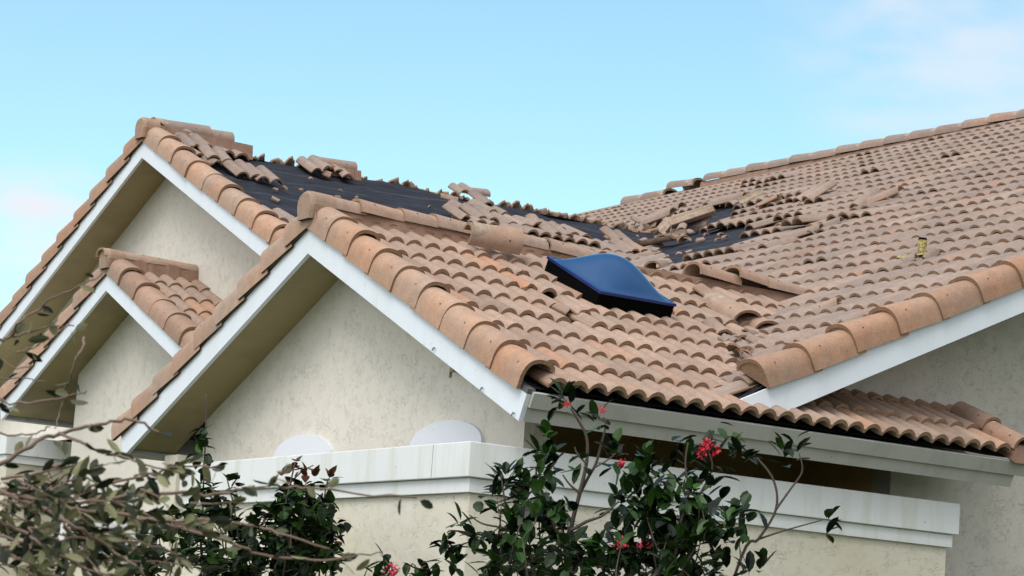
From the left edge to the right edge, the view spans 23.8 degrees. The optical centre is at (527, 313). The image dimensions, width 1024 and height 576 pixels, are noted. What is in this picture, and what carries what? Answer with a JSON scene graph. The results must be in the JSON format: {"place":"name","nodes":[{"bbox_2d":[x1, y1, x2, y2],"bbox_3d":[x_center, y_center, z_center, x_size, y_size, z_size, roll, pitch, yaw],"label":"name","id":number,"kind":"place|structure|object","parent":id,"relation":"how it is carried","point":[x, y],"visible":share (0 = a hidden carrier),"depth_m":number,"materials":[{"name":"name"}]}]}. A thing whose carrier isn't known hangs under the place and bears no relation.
{"place":"outdoors","nodes":[
{"label":"outdoors","id":0,"kind":"place"},
{"bbox_2d":[0,0,1023,311],"label":"sky","id":1,"kind":"structure","parent":0,"point":[570,107],"materials":[{"name":"blue"}]},
{"label":"ground","id":2,"kind":"structure","parent":0,"visible":0},
{"bbox_2d":[0,435,71,575],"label":"courtyard wall","id":3,"kind":"structure","parent":2,"relation":"on","point":[37,456],"depth_m":25.07,"materials":[{"name":"paint"}]},
{"bbox_2d":[58,522,150,575],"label":"courtyard wall","id":4,"kind":"structure","parent":2,"relation":"on","point":[78,571],"depth_m":21.21,"materials":[{"name":"paint"}]},
{"bbox_2d":[149,529,156,571],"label":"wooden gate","id":5,"kind":"structure","parent":2,"relation":"on","point":[150,545],"depth_m":18.74,"materials":[{"name":"brown wood"}]},
{"bbox_2d":[0,273,432,575],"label":"olive leaved shrub","id":6,"kind":"object","parent":2,"relation":"on","point":[56,502],"visible":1,"depth_m":4.98,"materials":[{"name":"green plant"}]},
{"bbox_2d":[118,394,351,575],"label":"shrub","id":7,"kind":"object","parent":2,"relation":"on","point":[313,520],"visible":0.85,"depth_m":13.47,"materials":[{"name":"green plant"}]},
{"bbox_2d":[364,543,442,575],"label":"ixora shrub","id":8,"kind":"object","parent":2,"relation":"on","point":[406,568],"visible":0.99,"depth_m":11.89,"materials":[{"name":"green plant"}]},
{"bbox_2d":[0,109,1023,575],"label":"house","id":9,"kind":"structure","parent":2,"relation":"on","point":[314,315],"depth_m":16.28,"materials":[{"name":"beige paint"}]},
{"bbox_2d":[151,117,211,135],"bbox_3d":[-3.550,-1.902,24.759,0.620,0.154,0.203,9,-10,-32],"label":"ridge tile","id":10,"kind":"object","parent":9,"relation":"on","point":[201,129],"visible":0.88,"depth_m":24.73,"materials":[{"name":"ceramic"}]},
{"bbox_2d":[171,127,192,135],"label":"roof tile","id":11,"kind":"object","parent":9,"relation":"on","point":[185,130],"visible":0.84,"depth_m":24.60,"materials":[{"name":"ceramic"}]},
{"bbox_2d":[176,132,211,147],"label":"roof tile","id":12,"kind":"object","parent":9,"relation":"on","point":[193,139],"visible":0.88,"depth_m":24.40,"materials":[{"name":"ceramic"}]},
{"bbox_2d":[200,154,221,166],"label":"roof tile","id":13,"kind":"object","parent":9,"relation":"on","point":[210,161],"visible":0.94,"depth_m":23.98,"materials":[{"name":"ceramic"}]},
{"bbox_2d":[196,142,232,162],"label":"roof tile","id":14,"kind":"object","parent":9,"relation":"on","point":[217,152],"visible":1,"depth_m":24.14,"materials":[{"name":"ceramic"}]},
{"bbox_2d":[211,129,234,140],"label":"ridge tile","id":15,"kind":"object","parent":9,"relation":"on","point":[226,135],"visible":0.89,"depth_m":25.00,"materials":[{"name":"ceramic"}]},
{"bbox_2d":[222,159,263,180],"bbox_3d":[-2.833,-1.440,24.006,0.316,0.267,0.448,9,-10,-32],"label":"roof tile","id":16,"kind":"object","parent":9,"relation":"on","point":[236,167],"visible":1,"depth_m":23.92,"materials":[{"name":"ceramic"}]},
{"bbox_2d":[246,163,283,185],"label":"roof tile","id":17,"kind":"object","parent":9,"relation":"on","point":[267,175],"visible":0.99,"depth_m":23.99,"materials":[{"name":"ceramic"}]},
{"bbox_2d":[271,196,280,201],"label":"tile fragment","id":18,"kind":"object","parent":9,"relation":"on","point":[275,199],"visible":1,"depth_m":23.28,"materials":[{"name":"ceramic"}]},
{"bbox_2d":[296,155,330,172],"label":"roof tile","id":19,"kind":"object","parent":9,"relation":"on","point":[311,163],"visible":1,"depth_m":25.20,"materials":[{"name":"ceramic"}]},
{"bbox_2d":[321,169,332,177],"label":"tile fragment","id":20,"kind":"object","parent":9,"relation":"on","point":[327,173],"visible":1,"depth_m":25.15,"materials":[{"name":"ceramic"}]},
{"bbox_2d":[324,161,343,171],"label":"roof tile","id":21,"kind":"object","parent":9,"relation":"on","point":[336,168],"visible":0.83,"depth_m":25.41,"materials":[{"name":"ceramic"}]},
{"bbox_2d":[317,156,357,169],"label":"ridge tile","id":22,"kind":"object","parent":9,"relation":"on","point":[346,164],"visible":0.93,"depth_m":25.62,"materials":[{"name":"ceramic"}]},
{"bbox_2d":[337,166,353,179],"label":"roof tile","id":23,"kind":"object","parent":9,"relation":"on","point":[345,172],"visible":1,"depth_m":25.36,"materials":[{"name":"ceramic"}]},
{"bbox_2d":[439,193,457,200],"bbox_3d":[-0.847,-1.242,26.009,0.204,0.096,0.099,6,-9,-14],"label":"tile fragment","id":24,"kind":"object","parent":9,"relation":"on","point":[445,196],"visible":0.91,"depth_m":25.97,"materials":[{"name":"ceramic"}]},
{"bbox_2d":[447,199,461,207],"bbox_3d":[-0.756,-1.156,25.697,0.175,0.121,0.121,0,-9,23],"label":"tile fragment","id":25,"kind":"object","parent":9,"relation":"on","point":[457,204],"visible":0.52,"depth_m":25.66,"materials":[{"name":"ceramic"}]},
{"bbox_2d":[442,203,470,220],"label":"roof tile","id":26,"kind":"object","parent":9,"relation":"on","point":[455,211],"visible":0.96,"depth_m":24.96,"materials":[{"name":"ceramic"}]},
{"bbox_2d":[448,182,474,194],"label":"roof tile","id":27,"kind":"object","parent":9,"relation":"on","point":[456,187],"visible":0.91,"depth_m":26.59,"materials":[{"name":"ceramic"}]},
{"bbox_2d":[460,186,490,196],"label":"ridge tile","id":28,"kind":"object","parent":9,"relation":"on","point":[485,192],"visible":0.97,"depth_m":26.67,"materials":[{"name":"ceramic"}]},
{"bbox_2d":[459,202,499,223],"bbox_3d":[-0.495,-1.049,25.259,0.313,0.244,0.388,9,-10,-32],"label":"roof tile","id":29,"kind":"object","parent":9,"relation":"on","point":[478,211],"visible":0.97,"depth_m":25.22,"materials":[{"name":"ceramic"}]},
{"bbox_2d":[468,190,493,204],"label":"roof tile","id":30,"kind":"object","parent":9,"relation":"on","point":[477,195],"visible":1,"depth_m":26.23,"materials":[{"name":"ceramic"}]},
{"bbox_2d":[463,221,523,254],"bbox_3d":[-0.235,-0.503,16.211,0.380,0.193,0.194,7,-9,-22],"label":"ridge tile","id":31,"kind":"object","parent":9,"relation":"on","point":[510,240],"visible":1,"depth_m":16.14,"materials":[{"name":"ceramic"}]},
{"bbox_2d":[525,213,538,219],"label":"roof tile","id":32,"kind":"object","parent":9,"relation":"on","point":[532,216],"visible":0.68,"depth_m":26.00,"materials":[{"name":"ceramic"}]},
{"bbox_2d":[536,219,573,236],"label":"roof tile","id":33,"kind":"object","parent":9,"relation":"on","point":[554,227],"visible":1,"depth_m":25.57,"materials":[{"name":"ceramic"}]},
{"bbox_2d":[551,302,570,314],"bbox_3d":[0.209,-0.028,15.253,0.127,0.091,0.100,4,-8,1],"label":"tile fragment","id":34,"kind":"object","parent":9,"relation":"on","point":[561,308],"visible":0.98,"depth_m":15.21,"materials":[{"name":"ceramic"}]},
{"bbox_2d":[554,294,590,314],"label":"roof tile","id":35,"kind":"object","parent":9,"relation":"on","point":[576,308],"visible":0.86,"depth_m":15.31,"materials":[{"name":"ceramic"}]},
{"bbox_2d":[599,226,630,239],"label":"roof tile","id":36,"kind":"object","parent":9,"relation":"on","point":[607,231],"visible":0.73,"depth_m":26.39,"materials":[{"name":"ceramic"}]},
{"bbox_2d":[608,237,647,252],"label":"roof tile","id":37,"kind":"object","parent":9,"relation":"on","point":[628,244],"visible":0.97,"depth_m":25.99,"materials":[{"name":"ceramic"}]},
{"bbox_2d":[630,216,639,223],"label":"tile fragment","id":38,"kind":"object","parent":9,"relation":"on","point":[634,219],"visible":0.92,"depth_m":29.96,"materials":[{"name":"ceramic"}]},
{"bbox_2d":[638,223,649,230],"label":"roof tile","id":39,"kind":"object","parent":9,"relation":"on","point":[643,226],"visible":0.3,"depth_m":27.98,"materials":[{"name":"ceramic"}]},
{"bbox_2d":[639,219,662,228],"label":"roof tile","id":40,"kind":"object","parent":9,"relation":"on","point":[654,223],"visible":0.44,"depth_m":28.35,"materials":[{"name":"ceramic"}]},
{"bbox_2d":[640,202,686,224],"bbox_3d":[1.585,-1.162,28.403,0.296,0.291,0.528,11,-11,-38],"label":"roof tile","id":41,"kind":"object","parent":40,"relation":"on","point":[659,214],"visible":0.96,"depth_m":28.30,"materials":[{"name":"ceramic"}]},
{"bbox_2d":[651,247,660,251],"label":"tile fragment","id":42,"kind":"object","parent":9,"relation":"on","point":[654,249],"visible":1,"depth_m":25.59,"materials":[{"name":"ceramic"}]},
{"bbox_2d":[644,258,669,268],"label":"ridge tile","id":43,"kind":"object","parent":9,"relation":"on","point":[662,262],"visible":0.9,"depth_m":23.36,"materials":[{"name":"ceramic"}]},
{"bbox_2d":[637,230,686,245],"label":"ridge tile","id":44,"kind":"object","parent":9,"relation":"on","point":[662,239],"visible":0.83,"depth_m":26.36,"materials":[{"name":"brown tile"}]},
{"bbox_2d":[657,213,679,233],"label":"roof tile","id":45,"kind":"object","parent":9,"relation":"on","point":[664,226],"visible":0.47,"depth_m":27.84,"materials":[{"name":"ceramic"}]},
{"bbox_2d":[675,222,686,231],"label":"tile fragment","id":46,"kind":"object","parent":9,"relation":"on","point":[683,225],"visible":0.88,"depth_m":26.88,"materials":[{"name":"ceramic"}]},
{"bbox_2d":[678,237,691,242],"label":"tile fragment","id":47,"kind":"object","parent":9,"relation":"on","point":[682,239],"visible":1,"depth_m":25.62,"materials":[{"name":"ceramic"}]},
{"bbox_2d":[670,216,712,231],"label":"ridge tile","id":48,"kind":"object","parent":9,"relation":"on","point":[701,223],"visible":0.61,"depth_m":27.07,"materials":[{"name":"ceramic"}]},
{"bbox_2d":[668,203,715,228],"bbox_3d":[1.831,-1.101,27.117,0.549,0.361,0.316,3,-8,6],"label":"roof tile","id":49,"kind":"object","parent":48,"relation":"on","point":[694,215],"visible":1,"depth_m":27.10,"materials":[{"name":"ceramic"}]},
{"bbox_2d":[695,237,704,241],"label":"tile fragment","id":50,"kind":"object","parent":9,"relation":"on","point":[699,239],"visible":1,"depth_m":25.59,"materials":[{"name":"ceramic"}]},
{"bbox_2d":[692,283,714,296],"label":"roof tile","id":51,"kind":"object","parent":9,"relation":"on","point":[702,289],"visible":0.3,"depth_m":16.95,"materials":[{"name":"ceramic"}]},
{"bbox_2d":[702,317,731,335],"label":"roof tile","id":52,"kind":"object","parent":9,"relation":"on","point":[715,324],"visible":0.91,"depth_m":15.99,"materials":[{"name":"ceramic"}]},
{"bbox_2d":[718,333,729,341],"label":"tile fragment","id":53,"kind":"object","parent":9,"relation":"on","point":[724,337],"visible":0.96,"depth_m":15.72,"materials":[{"name":"ceramic"}]},
{"bbox_2d":[709,192,747,205],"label":"roof tile","id":54,"kind":"object","parent":9,"relation":"on","point":[720,200],"visible":0.76,"depth_m":29.33,"materials":[{"name":"ceramic"}]},
{"bbox_2d":[701,292,761,319],"bbox_3d":[1.404,-0.038,16.610,0.267,0.254,0.417,9,-10,-32],"label":"barrel tile","id":55,"kind":"object","parent":9,"relation":"on","point":[722,303],"visible":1,"depth_m":16.53,"materials":[{"name":"ceramic"}]},
{"bbox_2d":[725,343,742,352],"bbox_3d":[1.314,0.233,15.329,0.113,0.080,0.168,2,-9,16],"label":"tile fragment","id":56,"kind":"object","parent":9,"relation":"on","point":[731,346],"visible":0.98,"depth_m":15.28,"materials":[{"name":"ceramic"}]},
{"bbox_2d":[727,334,741,341],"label":"tile fragment","id":57,"kind":"object","parent":9,"relation":"on","point":[732,339],"visible":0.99,"depth_m":15.69,"materials":[{"name":"ceramic"}]},
{"bbox_2d":[733,348,750,358],"bbox_3d":[1.353,0.267,15.309,0.126,0.099,0.109,9,-10,-32],"label":"tile fragment","id":58,"kind":"object","parent":9,"relation":"on","point":[743,355],"visible":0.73,"depth_m":15.27,"materials":[{"name":"ceramic"}]},
{"bbox_2d":[735,339,751,347],"bbox_3d":[1.394,0.215,15.669,0.140,0.125,0.222,5,-9,-9],"label":"tile fragment","id":59,"kind":"object","parent":9,"relation":"on","point":[743,344],"visible":0.61,"depth_m":15.62,"materials":[{"name":"ceramic"}]},
{"bbox_2d":[739,332,750,336],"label":"tile fragment","id":60,"kind":"object","parent":9,"relation":"on","point":[744,334],"visible":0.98,"depth_m":15.95,"materials":[{"name":"ceramic"}]},
{"bbox_2d":[741,348,751,355],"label":"tile fragment","id":61,"kind":"object","parent":9,"relation":"on","point":[746,351],"visible":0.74,"depth_m":15.35,"materials":[{"name":"ceramic"}]},
{"bbox_2d":[741,328,758,334],"bbox_3d":[1.479,0.128,16.149,0.107,0.054,0.084,12,-12,-44],"label":"tile fragment","id":62,"kind":"object","parent":9,"relation":"on","point":[753,332],"visible":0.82,"depth_m":16.13,"materials":[{"name":"ceramic"}]},
{"bbox_2d":[737,188,767,207],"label":"roof tile","id":63,"kind":"object","parent":9,"relation":"on","point":[752,195],"visible":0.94,"depth_m":27.93,"materials":[{"name":"ceramic"}]},
{"bbox_2d":[745,333,761,342],"bbox_3d":[1.499,0.182,15.925,0.158,0.115,0.119,4,-8,2],"label":"tile fragment","id":64,"kind":"object","parent":9,"relation":"on","point":[750,338],"visible":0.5,"depth_m":15.88,"materials":[{"name":"ceramic"}]},
{"bbox_2d":[738,313,777,328],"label":"barrel tile","id":65,"kind":"object","parent":9,"relation":"on","point":[756,322],"visible":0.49,"depth_m":16.48,"materials":[{"name":"ceramic"}]},
{"bbox_2d":[756,194,782,207],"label":"roof tile","id":66,"kind":"object","parent":9,"relation":"on","point":[776,197],"visible":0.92,"depth_m":26.89,"materials":[{"name":"ceramic"}]},
{"bbox_2d":[786,223,822,237],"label":"roof tile","id":67,"kind":"object","parent":9,"relation":"on","point":[803,231],"visible":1,"depth_m":22.41,"materials":[{"name":"ceramic"}]},
{"bbox_2d":[793,180,836,202],"bbox_3d":[3.093,-1.321,26.250,0.374,0.292,0.330,8,-9,-27],"label":"roof tile","id":68,"kind":"object","parent":9,"relation":"on","point":[820,188],"visible":0.91,"depth_m":26.17,"materials":[{"name":"ceramic"}]},
{"bbox_2d":[818,296,841,307],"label":"roof tile","id":69,"kind":"object","parent":9,"relation":"on","point":[832,302],"visible":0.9,"depth_m":16.57,"materials":[{"name":"ceramic"}]},
{"bbox_2d":[820,216,843,227],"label":"roof tile","id":70,"kind":"object","parent":9,"relation":"on","point":[838,220],"visible":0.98,"depth_m":22.37,"materials":[{"name":"ceramic"}]},
{"bbox_2d":[840,311,869,321],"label":"roof tile","id":71,"kind":"object","parent":9,"relation":"on","point":[854,316],"visible":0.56,"depth_m":15.45,"materials":[{"name":"ceramic"}]},
{"bbox_2d":[849,187,881,207],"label":"roof tile","id":72,"kind":"object","parent":9,"relation":"on","point":[862,199],"visible":0.81,"depth_m":23.66,"materials":[{"name":"ceramic"}]},
{"bbox_2d":[867,185,903,203],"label":"roof tile","id":73,"kind":"object","parent":9,"relation":"on","point":[890,192],"visible":0.91,"depth_m":23.38,"materials":[{"name":"ceramic"}]},
{"bbox_2d":[901,253,918,263],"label":"roof tile","id":74,"kind":"object","parent":9,"relation":"on","point":[911,257],"visible":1,"depth_m":17.73,"materials":[{"name":"ceramic"}]},
{"bbox_2d":[922,247,939,258],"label":"roof tile","id":75,"kind":"object","parent":9,"relation":"on","point":[933,251],"visible":0.91,"depth_m":17.62,"materials":[{"name":"ceramic"}]},
{"bbox_2d":[179,441,959,575],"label":"courtyard wall","id":76,"kind":"structure","parent":2,"relation":"on","point":[884,535],"depth_m":14.45,"materials":[{"name":"paint"}]},
{"bbox_2d":[419,377,841,575],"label":"ixora shrub","id":77,"kind":"object","parent":2,"relation":"on","point":[669,539],"visible":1,"depth_m":11.51,"materials":[{"name":"green plant"}]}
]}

